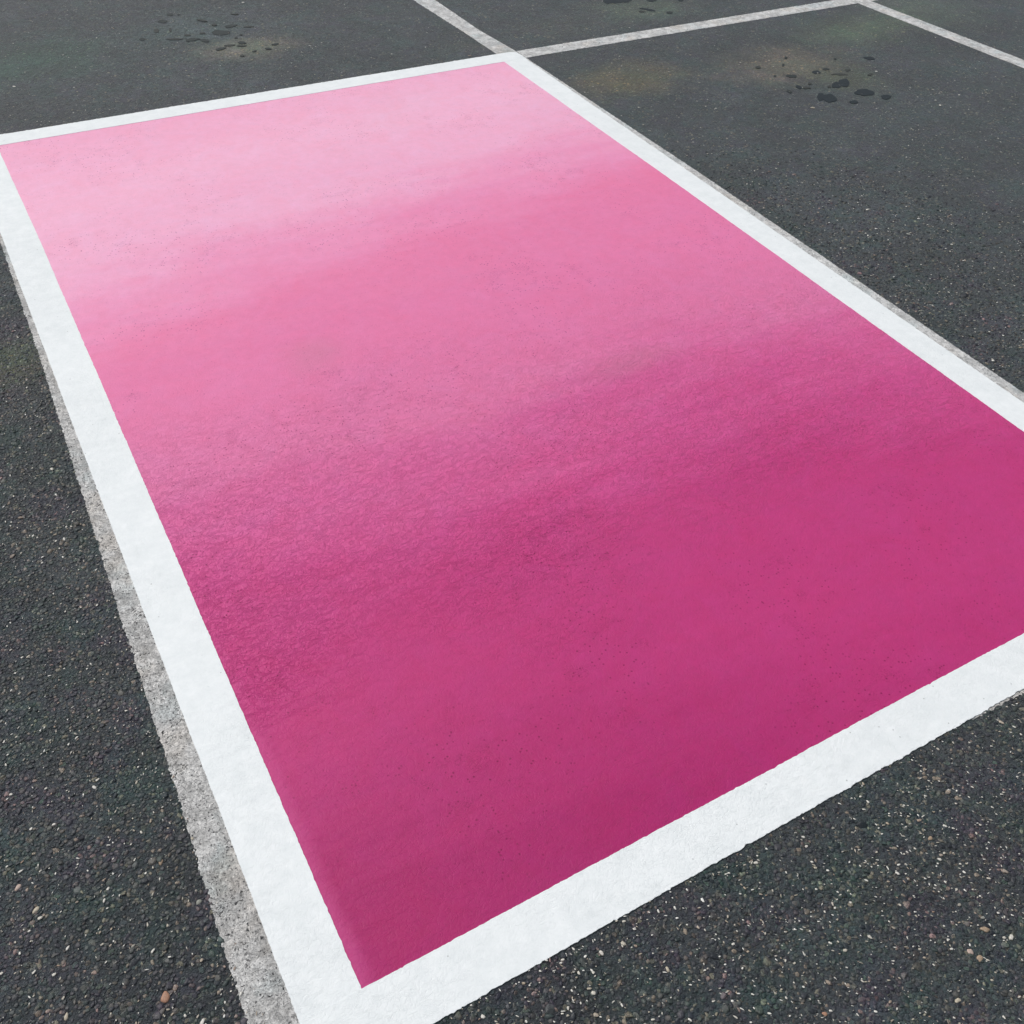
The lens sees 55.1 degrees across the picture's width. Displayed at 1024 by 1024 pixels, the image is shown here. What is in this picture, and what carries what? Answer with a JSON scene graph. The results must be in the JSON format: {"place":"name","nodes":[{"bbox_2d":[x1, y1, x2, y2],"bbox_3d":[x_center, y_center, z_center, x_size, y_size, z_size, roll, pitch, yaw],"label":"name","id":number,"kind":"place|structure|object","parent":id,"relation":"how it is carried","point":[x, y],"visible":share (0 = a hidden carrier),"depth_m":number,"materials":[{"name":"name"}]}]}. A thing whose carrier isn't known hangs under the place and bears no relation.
{"place":"outdoors","nodes":[
{"label":"outdoors","id":0,"kind":"place"},
{"bbox_2d":[0,0,1023,1023],"bbox_3d":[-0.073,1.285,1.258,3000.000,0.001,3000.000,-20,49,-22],"label":"ground","id":1,"kind":"structure","parent":0,"point":[693,90],"depth_m":3.85,"materials":[{"name":"grey asphalt"}]},
{"bbox_2d":[0,233,299,1023],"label":"parking line","id":2,"kind":"object","parent":1,"relation":"on","point":[249,953],"visible":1,"depth_m":1.97,"materials":[{"name":"paint"}]},
{"bbox_2d":[161,991,169,1002],"bbox_3d":[-0.596,0.834,1.687,0.016,0.004,0.020,2,44,-1],"label":"stone","id":3,"kind":"object","parent":1,"relation":"on","point":[165,997],"visible":1,"depth_m":1.69,"materials":[{"name":"beige stone"}]},
{"bbox_2d":[139,13,278,56],"bbox_3d":[-1.493,-2.444,4.984,0.720,0.003,0.534,14,45,11],"label":"oil stain","id":4,"kind":"object","parent":1,"relation":"on","point":[218,32],"visible":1,"depth_m":4.94,"materials":[{"name":"black liquid"}]},
{"bbox_2d":[0,52,1023,1023],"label":"painted parking bay","id":5,"kind":"object","parent":1,"relation":"on","point":[548,516],"visible":1,"depth_m":2.62,"materials":[{"name":"pink paint"}]},
{"bbox_2d":[0,2,1023,1023],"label":"stone chips","id":6,"kind":"object","parent":1,"relation":"on","point":[690,881],"visible":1,"depth_m":1.89,"materials":[{"name":"grey stone"}]},
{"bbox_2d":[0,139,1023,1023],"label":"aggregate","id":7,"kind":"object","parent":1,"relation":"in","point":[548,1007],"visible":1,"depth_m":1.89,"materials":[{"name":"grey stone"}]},
{"bbox_2d":[601,0,682,13],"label":"oil stain","id":8,"kind":"object","parent":1,"relation":"on","point":[617,1],"visible":1,"depth_m":5.56,"materials":[{"name":"black liquid"}]},
{"bbox_2d":[517,0,873,57],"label":"parking line","id":9,"kind":"object","parent":1,"relation":"on","point":[556,48],"visible":1,"depth_m":5.29,"materials":[{"name":"paint"}]},
{"bbox_2d":[414,0,1023,402],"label":"parking line","id":10,"kind":"object","parent":1,"relation":"on","point":[467,28],"visible":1,"depth_m":3.78,"materials":[{"name":"paint"}]},
{"bbox_2d":[755,56,890,103],"bbox_3d":[1.574,-2.141,4.852,0.678,0.002,0.598,-3,45,-6],"label":"oil stain","id":11,"kind":"object","parent":1,"relation":"on","point":[828,98],"visible":1,"depth_m":4.76,"materials":[{"name":"black liquid"}]},
{"bbox_2d":[851,0,1023,67],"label":"parking line","id":12,"kind":"object","parent":1,"relation":"on","point":[993,52],"visible":1,"depth_m":5.41,"materials":[{"name":"paint"}]},
{"bbox_2d":[976,955,982,961],"bbox_3d":[0.854,0.814,1.791,0.014,0.003,0.010,-28,52,-28],"label":"stone","id":13,"kind":"object","parent":1,"relation":"on","point":[979,958],"visible":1,"depth_m":1.79,"materials":[{"name":"beige stone"}]},
{"bbox_2d":[980,927,989,932],"bbox_3d":[0.882,0.778,1.830,0.018,0.004,0.010,22,47,19],"label":"stone","id":14,"kind":"object","parent":1,"relation":"on","point":[985,929],"visible":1,"depth_m":1.83,"materials":[{"name":"beige stone"}]}
]}

